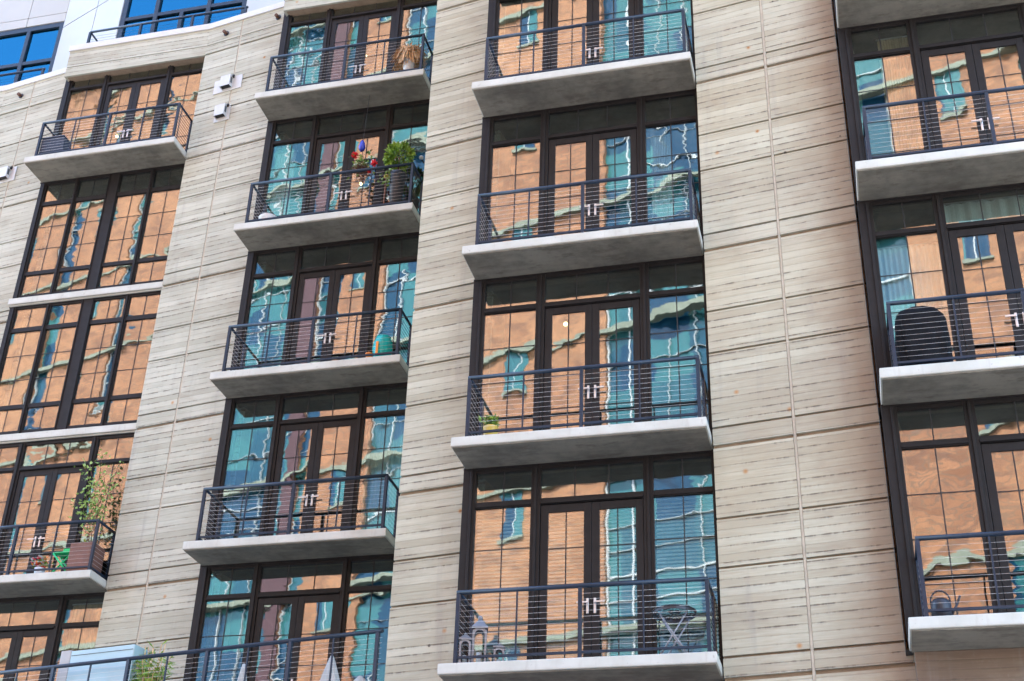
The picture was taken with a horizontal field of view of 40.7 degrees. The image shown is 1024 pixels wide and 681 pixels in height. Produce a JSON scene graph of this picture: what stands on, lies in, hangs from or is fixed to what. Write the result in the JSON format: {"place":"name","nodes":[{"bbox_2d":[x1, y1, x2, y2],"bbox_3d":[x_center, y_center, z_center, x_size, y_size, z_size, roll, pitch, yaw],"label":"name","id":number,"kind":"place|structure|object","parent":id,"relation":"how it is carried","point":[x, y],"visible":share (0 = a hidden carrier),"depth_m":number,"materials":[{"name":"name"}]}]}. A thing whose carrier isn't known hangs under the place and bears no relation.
{"place":"outdoors","nodes":[
{"label":"outdoors","id":0,"kind":"place"},
{"bbox_2d":[390,42,427,70],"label":"potted grass","id":1,"kind":"object","parent":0,"point":[409,50],"depth_m":30.00,"materials":[{"name":"plant"}]},
{"bbox_2d":[0,0,1023,680],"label":"apartment building","id":2,"kind":"structure","parent":0,"point":[186,336],"depth_m":24.41,"materials":[{"name":"grey concrete"}]},
{"bbox_2d":[0,166,16,183],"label":"wall vent","id":3,"kind":"object","parent":2,"relation":"attached to","point":[7,173],"depth_m":34.50,"materials":[{"name":"white metal"}]},
{"bbox_2d":[0,631,17,680],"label":"door","id":4,"kind":"structure","parent":2,"relation":"in","point":[13,635],"depth_m":27.01,"materials":[{"name":"brown metal"}]},
{"bbox_2d":[0,469,52,574],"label":"door","id":5,"kind":"structure","parent":2,"relation":"in","point":[47,473],"depth_m":28.52,"materials":[{"name":"brown metal"}]},
{"bbox_2d":[8,629,53,680],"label":"door","id":6,"kind":"structure","parent":2,"relation":"in","point":[34,634],"depth_m":26.91,"materials":[{"name":"brown metal"}]},
{"bbox_2d":[0,22,63,85],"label":"window","id":7,"kind":"structure","parent":2,"relation":"in","point":[36,47],"depth_m":39.69,"materials":[{"name":"blue glass"}]},
{"bbox_2d":[30,555,53,572],"bbox_3d":[-9.268,4.463,27.145,0.482,0.460,0.368,-6,-31,13],"label":"flower pot","id":8,"kind":"object","parent":2,"relation":"on","point":[42,562],"visible":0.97,"depth_m":27.13,"materials":[{"name":"metal"}]},
{"bbox_2d":[0,592,104,680],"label":"window","id":9,"kind":"structure","parent":2,"relation":"in","point":[59,626],"depth_m":27.09,"materials":[{"name":"brown metal"}]},
{"bbox_2d":[39,135,71,153],"bbox_3d":[-10.864,-4.512,32.883,0.670,0.615,0.360,-6,-31,13],"label":"deck box","id":10,"kind":"object","parent":2,"relation":"on","point":[55,143],"visible":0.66,"depth_m":32.79,"materials":[{"name":"grey plastic"}]},
{"bbox_2d":[31,466,86,572],"bbox_3d":[-9.258,3.786,28.158,0.779,2.623,0.172,-6,-31,13],"label":"door","id":11,"kind":"structure","parent":2,"relation":"in","point":[61,471],"depth_m":28.43,"materials":[{"name":"brown metal"}]},
{"bbox_2d":[52,548,69,571],"bbox_3d":[-8.774,4.349,27.135,0.449,0.683,0.360,-6,-31,13],"label":"folding chair","id":12,"kind":"object","parent":2,"relation":"on","point":[62,555],"visible":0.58,"depth_m":27.11,"materials":[{"name":"green paint"}]},
{"bbox_2d":[0,432,134,557],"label":"window","id":13,"kind":"structure","parent":2,"relation":"in","point":[22,447],"depth_m":28.87,"materials":[{"name":"brown metal"}]},
{"bbox_2d":[0,290,160,434],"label":"window","id":14,"kind":"structure","parent":2,"relation":"in","point":[13,328],"depth_m":30.36,"materials":[{"name":"brown metal"}]},
{"bbox_2d":[65,602,102,650],"bbox_3d":[-8.328,6.575,26.561,0.940,3.179,0.070,-6,-31,13],"label":"curtain","id":15,"kind":"object","parent":2,"relation":"hanging from","point":[89,635],"visible":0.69,"depth_m":27.13,"materials":[{"name":"fabric"}]},
{"bbox_2d":[66,449,124,575],"bbox_3d":[-8.378,3.396,27.593,1.072,2.810,0.582,-10,-32,20],"label":"climber planter","id":16,"kind":"object","parent":2,"relation":"on","point":[75,555],"visible":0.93,"depth_m":27.38,"materials":[{"name":"reddish-brown wood"},{"name":"green leaves"},{"name":"brown twig"}]},
{"bbox_2d":[12,163,184,298],"bbox_3d":[-9.318,-2.371,32.202,4.092,3.345,0.785,-6,-31,13],"label":"window","id":17,"kind":"structure","parent":2,"relation":"in","point":[27,272],"depth_m":32.10,"materials":[{"name":"brown metal"}]},
{"bbox_2d":[56,644,147,680],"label":"storage cabinet","id":18,"kind":"object","parent":2,"relation":"on","point":[70,656],"visible":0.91,"depth_m":23.58,"materials":[{"name":"white plastic"}]},
{"bbox_2d":[106,503,121,578],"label":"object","id":19,"kind":"object","parent":2,"relation":"on","point":[112,543],"visible":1,"depth_m":27.49,"materials":[{"name":"wood"}]},
{"bbox_2d":[95,82,136,145],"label":"door","id":20,"kind":"structure","parent":2,"relation":"in","point":[132,86],"depth_m":33.87,"materials":[{"name":"brown metal"}]},
{"bbox_2d":[52,64,202,147],"bbox_3d":[-9.210,-5.400,33.952,4.092,3.345,0.785,-6,-31,13],"label":"window","id":21,"kind":"structure","parent":2,"relation":"in","point":[70,93],"depth_m":34.05,"materials":[{"name":"brown metal"}]},
{"bbox_2d":[124,78,165,141],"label":"door","id":22,"kind":"structure","parent":2,"relation":"in","point":[161,81],"depth_m":33.72,"materials":[{"name":"brown metal"}]},
{"bbox_2d":[131,640,176,680],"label":"bamboo plant","id":23,"kind":"object","parent":2,"relation":"on","point":[150,675],"visible":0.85,"depth_m":23.19,"materials":[{"name":"green plant"}]},
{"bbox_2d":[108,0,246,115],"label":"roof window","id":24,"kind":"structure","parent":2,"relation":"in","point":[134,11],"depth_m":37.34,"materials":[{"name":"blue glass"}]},
{"bbox_2d":[213,103,230,122],"bbox_3d":[-6.818,-5.347,32.313,0.420,0.450,0.149,-11,-32,21],"label":"wall vent","id":25,"kind":"object","parent":2,"relation":"attached to","point":[221,112],"depth_m":32.27,"materials":[{"name":"white metal"}]},
{"bbox_2d":[213,74,242,94],"bbox_3d":[-6.772,-6.121,32.751,0.780,0.430,0.149,-11,-32,21],"label":"wall vent","id":26,"kind":"object","parent":2,"relation":"attached to","point":[228,82],"depth_m":32.71,"materials":[{"name":"white metal"}]},
{"bbox_2d":[237,664,246,680],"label":"closed umbrella","id":27,"kind":"object","parent":2,"relation":"on","point":[241,675],"visible":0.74,"depth_m":22.31,"materials":[{"name":"fabric"}]},
{"bbox_2d":[258,212,276,220],"bbox_3d":[-5.083,-2.464,28.766,0.420,0.330,0.420,-6,-31,13],"label":"metal bowl","id":28,"kind":"object","parent":2,"relation":"on","point":[267,214],"visible":0.38,"depth_m":28.64,"materials":[{"name":"metal"}]},
{"bbox_2d":[248,596,298,680],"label":"door","id":29,"kind":"structure","parent":2,"relation":"in","point":[262,602],"depth_m":24.70,"materials":[{"name":"brown metal"}]},
{"bbox_2d":[274,13,280,19],"bbox_3d":[-5.647,-7.807,33.212,0.145,0.145,0.127,-11,-32,21],"label":"overflow spout","id":30,"kind":"object","parent":2,"relation":"attached to","point":[277,16],"visible":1,"depth_m":33.19,"materials":[{"name":"black plastic"}]},
{"bbox_2d":[269,150,297,216],"bbox_3d":[-5.034,-3.080,30.045,0.500,2.579,0.070,-6,-31,13],"label":"curtain","id":31,"kind":"object","parent":2,"relation":"hanging from","point":[283,158],"visible":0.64,"depth_m":30.28,"materials":[{"name":"fabric"}]},
{"bbox_2d":[183,554,393,680],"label":"window","id":32,"kind":"structure","parent":2,"relation":"in","point":[204,598],"depth_m":24.94,"materials":[{"name":"brown metal"}]},
{"bbox_2d":[267,422,318,535],"bbox_3d":[-4.150,2.750,26.050,0.779,2.623,0.172,-6,-31,13],"label":"door","id":33,"kind":"structure","parent":2,"relation":"in","point":[284,429],"depth_m":26.24,"materials":[{"name":"brown metal"}]},
{"bbox_2d":[204,382,407,539],"bbox_3d":[-3.665,2.577,26.417,4.092,3.345,0.785,-6,-31,13],"label":"window","id":34,"kind":"structure","parent":2,"relation":"in","point":[230,426],"depth_m":26.59,"materials":[{"name":"brown metal"}]},
{"bbox_2d":[289,270,335,364],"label":"door","id":35,"kind":"structure","parent":2,"relation":"in","point":[330,274],"depth_m":28.03,"materials":[{"name":"brown metal"}]},
{"bbox_2d":[290,594,339,680],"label":"door","id":36,"kind":"structure","parent":2,"relation":"in","point":[333,598],"depth_m":24.52,"materials":[{"name":"brown metal"}]},
{"bbox_2d":[230,232,419,370],"bbox_3d":[-3.557,-0.452,28.167,4.092,3.345,0.785,-6,-31,13],"label":"window","id":37,"kind":"structure","parent":2,"relation":"in","point":[252,276],"depth_m":28.37,"materials":[{"name":"brown metal"}]},
{"bbox_2d":[308,135,350,214],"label":"door","id":38,"kind":"structure","parent":2,"relation":"in","point":[344,139],"depth_m":29.82,"materials":[{"name":"brown metal"}]},
{"bbox_2d":[320,656,339,680],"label":"closed umbrella","id":39,"kind":"object","parent":2,"relation":"on","point":[334,677],"visible":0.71,"depth_m":21.64,"materials":[{"name":"fabric"}]},
{"bbox_2d":[306,419,356,532],"bbox_3d":[-3.389,2.676,25.874,0.779,2.623,0.172,-6,-31,13],"label":"door","id":40,"kind":"structure","parent":2,"relation":"in","point":[351,423],"depth_m":26.06,"materials":[{"name":"brown metal"}]},
{"bbox_2d":[253,99,429,221],"bbox_3d":[-3.449,-3.481,29.917,4.092,3.345,0.785,-6,-31,13],"label":"window","id":41,"kind":"structure","parent":2,"relation":"in","point":[272,142],"depth_m":30.17,"materials":[{"name":"brown metal"}]},
{"bbox_2d":[325,15,363,80],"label":"door","id":42,"kind":"structure","parent":2,"relation":"in","point":[359,19],"depth_m":31.61,"materials":[{"name":"brown metal"}]},
{"bbox_2d":[326,266,371,360],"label":"door","id":43,"kind":"structure","parent":2,"relation":"in","point":[366,270],"depth_m":27.84,"materials":[{"name":"brown metal"}]},
{"bbox_2d":[273,0,437,88],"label":"window","id":44,"kind":"structure","parent":2,"relation":"in","point":[288,27],"depth_m":31.77,"materials":[{"name":"brown metal"}]},
{"bbox_2d":[354,676,365,680],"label":"draped cloth","id":45,"kind":"object","parent":2,"relation":"on","point":[360,678],"visible":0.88,"depth_m":21.38,"materials":[{"name":"fabric"}]},
{"bbox_2d":[346,95,377,185],"bbox_3d":[-3.128,-4.274,29.331,0.611,2.412,0.555,9,-31,-13],"label":"hanging basket","id":46,"kind":"object","parent":2,"relation":"hanging from","point":[361,157],"visible":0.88,"depth_m":28.94,"materials":[{"name":"red plant"}]},
{"bbox_2d":[343,131,384,207],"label":"door","id":47,"kind":"structure","parent":2,"relation":"in","point":[380,134],"depth_m":29.63,"materials":[{"name":"brown metal"}]},
{"bbox_2d":[358,10,396,75],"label":"door","id":48,"kind":"structure","parent":2,"relation":"in","point":[391,14],"depth_m":31.43,"materials":[{"name":"brown metal"}]},
{"bbox_2d":[359,419,404,533],"bbox_3d":[-2.383,2.676,25.895,0.890,2.629,0.070,-6,-31,13],"label":"curtain","id":49,"kind":"object","parent":2,"relation":"hanging from","point":[392,460],"visible":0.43,"depth_m":26.07,"materials":[{"name":"fabric"}]},
{"bbox_2d":[372,334,392,356],"bbox_3d":[-2.480,0.191,26.441,0.393,0.570,0.411,-6,-31,13],"label":"ceramic pot","id":50,"kind":"object","parent":2,"relation":"on","point":[378,344],"visible":0.71,"depth_m":26.34,"materials":[{"name":"teal ceramic"}]},
{"bbox_2d":[383,174,388,202],"bbox_3d":[-2.619,-3.005,28.373,0.220,1.025,0.220,-6,-31,13],"label":"garden stake","id":51,"kind":"object","parent":2,"relation":"on","point":[387,176],"visible":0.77,"depth_m":28.43,"materials":[{"name":"metal"}]},
{"bbox_2d":[377,140,416,204],"bbox_3d":[-2.368,-3.359,28.599,0.766,1.879,0.710,-6,-31,13],"label":"bushy planter","id":52,"kind":"object","parent":2,"relation":"on","point":[398,147],"visible":0.83,"depth_m":28.64,"materials":[{"name":"green plastic"}]},
{"bbox_2d":[458,634,471,662],"bbox_3d":[-0.662,4.358,19.460,0.189,0.488,0.189,2,-30,1],"label":"floor lantern","id":53,"kind":"object","parent":2,"relation":"on","point":[467,640],"visible":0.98,"depth_m":19.44,"materials":[{"name":"grey metal"}]},
{"bbox_2d":[471,616,487,661],"bbox_3d":[-0.464,4.309,19.670,0.236,0.796,0.236,2,-30,1],"label":"floor lantern","id":54,"kind":"object","parent":2,"relation":"on","point":[481,628],"visible":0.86,"depth_m":19.67,"materials":[{"name":"grey metal"}]},
{"bbox_2d":[478,413,500,434],"bbox_3d":[-0.341,1.351,21.224,0.320,0.476,0.358,27,-38,-36],"label":"leafy pot","id":55,"kind":"object","parent":2,"relation":"on","point":[489,421],"visible":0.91,"depth_m":21.21,"materials":[{"name":"yellow paint"}]},
{"bbox_2d":[493,644,504,660],"bbox_3d":[-0.185,4.427,19.401,0.177,0.338,0.177,2,-30,1],"label":"floor lantern","id":56,"kind":"object","parent":2,"relation":"on","point":[499,648],"visible":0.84,"depth_m":19.38,"materials":[{"name":"grey metal"}]},
{"bbox_2d":[473,508,530,660],"bbox_3d":[-0.128,3.733,20.677,0.910,2.620,0.050,-6,-31,13],"label":"slatted blind","id":57,"kind":"object","parent":2,"relation":"attached to","point":[502,601],"visible":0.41,"depth_m":20.78,"materials":[{"name":"white plastic"}]},
{"bbox_2d":[538,502,591,658],"bbox_3d":[0.780,3.605,20.225,0.779,2.623,0.172,-6,-31,13],"label":"door","id":58,"kind":"structure","parent":2,"relation":"in","point":[546,510],"depth_m":20.36,"materials":[{"name":"brown metal"}]},
{"bbox_2d":[547,512,583,657],"bbox_3d":[0.841,3.681,20.428,0.750,2.520,0.050,-6,-31,13],"label":"slatted blind","id":59,"kind":"object","parent":2,"relation":"hanging from","point":[562,613],"visible":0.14,"depth_m":20.51,"materials":[{"name":"white plastic"}]},
{"bbox_2d":[543,304,591,429],"bbox_3d":[0.888,0.576,21.976,0.779,2.623,0.172,-6,-31,13],"label":"door","id":60,"kind":"structure","parent":2,"relation":"in","point":[550,313],"depth_m":22.17,"materials":[{"name":"brown metal"}]},
{"bbox_2d":[547,135,592,236],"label":"door","id":61,"kind":"structure","parent":2,"relation":"in","point":[588,139],"depth_m":23.98,"materials":[{"name":"brown metal"}]},
{"bbox_2d":[551,0,592,68],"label":"door","id":62,"kind":"structure","parent":2,"relation":"in","point":[555,3],"depth_m":25.59,"materials":[{"name":"brown metal"}]},
{"bbox_2d":[457,449,723,668],"bbox_3d":[1.266,3.431,20.593,4.092,3.345,0.785,-6,-31,13],"label":"window","id":63,"kind":"structure","parent":2,"relation":"in","point":[470,507],"depth_m":20.72,"materials":[{"name":"brown metal"}]},
{"bbox_2d":[478,88,703,244],"bbox_3d":[1.482,-2.627,24.093,4.092,3.345,0.785,-6,-31,13],"label":"window","id":64,"kind":"structure","parent":2,"relation":"in","point":[488,145],"depth_m":24.27,"materials":[{"name":"brown metal"}]},
{"bbox_2d":[469,255,712,438],"bbox_3d":[1.374,0.402,22.343,4.092,3.345,0.785,-6,-31,13],"label":"window","id":65,"kind":"structure","parent":2,"relation":"in","point":[480,311],"depth_m":22.49,"materials":[{"name":"brown metal"}]},
{"bbox_2d":[487,0,696,82],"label":"window","id":66,"kind":"structure","parent":2,"relation":"in","point":[494,7],"depth_m":25.65,"materials":[{"name":"brown metal"}]},
{"bbox_2d":[593,0,634,62],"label":"door","id":67,"kind":"structure","parent":2,"relation":"in","point":[596,3],"depth_m":25.40,"materials":[{"name":"brown metal"}]},
{"bbox_2d":[592,129,637,230],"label":"door","id":68,"kind":"structure","parent":2,"relation":"in","point":[632,134],"depth_m":23.81,"materials":[{"name":"brown metal"}]},
{"bbox_2d":[592,299,641,425],"bbox_3d":[1.650,0.502,21.800,0.779,2.623,0.172,-6,-31,13],"label":"door","id":69,"kind":"structure","parent":2,"relation":"in","point":[597,308],"depth_m":22.02,"materials":[{"name":"brown metal"}]},
{"bbox_2d":[600,509,637,654],"bbox_3d":[1.588,3.608,20.255,0.750,2.520,0.050,-6,-31,13],"label":"slatted blind","id":70,"kind":"object","parent":2,"relation":"hanging from","point":[620,606],"visible":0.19,"depth_m":20.30,"materials":[{"name":"white plastic"}]},
{"bbox_2d":[592,498,645,656],"bbox_3d":[1.542,3.531,20.050,0.779,2.623,0.172,-6,-31,13],"label":"door","id":71,"kind":"structure","parent":2,"relation":"in","point":[638,504],"depth_m":20.21,"materials":[{"name":"brown metal"}]},
{"bbox_2d":[649,134,672,223],"bbox_3d":[2.569,-2.487,23.603,0.390,2.579,0.070,-6,-31,13],"label":"curtain","id":72,"kind":"object","parent":2,"relation":"hanging from","point":[660,145],"visible":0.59,"depth_m":23.78,"materials":[{"name":"fabric"}]},
{"bbox_2d":[652,604,696,653],"bbox_3d":[2.246,4.069,19.005,0.618,0.707,0.620,-6,-31,13],"label":"bistro table","id":73,"kind":"object","parent":2,"relation":"on","point":[683,618],"visible":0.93,"depth_m":19.11,"materials":[{"name":"grey metal"}]},
{"bbox_2d":[656,495,719,657],"bbox_3d":[2.564,3.470,20.055,0.900,2.620,0.050,-6,-31,13],"label":"slatted blind","id":74,"kind":"object","parent":2,"relation":"attached to","point":[683,576],"visible":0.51,"depth_m":20.19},
{"bbox_2d":[833,0,836,29],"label":"window","id":75,"kind":"structure","parent":2,"relation":"in","point":[834,1],"depth_m":23.08,"materials":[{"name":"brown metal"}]},
{"bbox_2d":[876,35,923,156],"bbox_3d":[6.226,-3.628,22.003,0.530,3.179,0.071,-6,-31,13],"label":"curtain","id":76,"kind":"object","parent":2,"relation":"hanging from","point":[898,72],"visible":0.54,"depth_m":22.17,"materials":[{"name":"fabric"}]},
{"bbox_2d":[877,242,955,365],"bbox_3d":[5.891,-0.318,20.153,0.980,2.579,0.070,-6,-31,13],"label":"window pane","id":77,"kind":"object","parent":2,"relation":"hanging from","point":[895,259],"visible":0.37,"depth_m":20.51,"materials":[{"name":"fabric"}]},
{"bbox_2d":[895,306,953,366],"bbox_3d":[5.698,0.022,19.174,0.788,1.100,0.498,-6,-31,13],"label":"covered grill","id":78,"kind":"object","parent":2,"relation":"on","point":[917,332],"visible":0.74,"depth_m":19.00,"materials":[{"name":"grey fabric"}]},
{"bbox_2d":[837,2,1023,204],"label":"window","id":79,"kind":"structure","parent":2,"relation":"in","point":[848,60],"depth_m":22.18,"materials":[{"name":"brown metal"}]},
{"bbox_2d":[857,183,1023,407],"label":"window","id":80,"kind":"structure","parent":2,"relation":"in","point":[868,236],"depth_m":20.42,"materials":[{"name":"brown metal"}]},
{"bbox_2d":[930,590,960,615],"bbox_3d":[5.405,3.325,17.241,0.357,0.430,0.260,5,-30,-5],"label":"watering can","id":81,"kind":"object","parent":2,"relation":"on","point":[936,603],"visible":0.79,"depth_m":17.15,"materials":[{"name":"grey metal"}]},
{"bbox_2d":[880,394,1023,647],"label":"window","id":82,"kind":"structure","parent":2,"relation":"in","point":[894,448],"depth_m":18.61,"materials":[{"name":"brown metal"}]},
{"bbox_2d":[920,44,987,151],"bbox_3d":[6.905,-3.555,21.454,0.779,2.623,0.172,-6,-31,13],"label":"door","id":83,"kind":"structure","parent":2,"relation":"in","point":[966,50],"depth_m":21.71,"materials":[{"name":"brown metal"}]},
{"bbox_2d":[944,194,1023,223],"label":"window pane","id":84,"kind":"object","parent":2,"relation":"hanging from","point":[970,210],"visible":0.56,"depth_m":20.78,"materials":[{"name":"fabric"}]},
{"bbox_2d":[948,225,1023,359],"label":"door","id":85,"kind":"structure","parent":2,"relation":"in","point":[998,231],"depth_m":19.90,"materials":[{"name":"brown metal"}]},
{"bbox_2d":[971,37,1023,141],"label":"door","id":86,"kind":"structure","parent":2,"relation":"in","point":[1018,43],"depth_m":21.73,"materials":[{"name":"brown metal"}]},
{"bbox_2d":[981,441,1023,612],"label":"door","id":87,"kind":"structure","parent":2,"relation":"in","point":[1008,447],"depth_m":18.25,"materials":[{"name":"brown metal"}]},
{"bbox_2d":[1004,223,1023,338],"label":"door","id":88,"kind":"structure","parent":2,"relation":"in","point":[1009,229],"depth_m":19.95,"materials":[{"name":"brown metal"}]}
]}

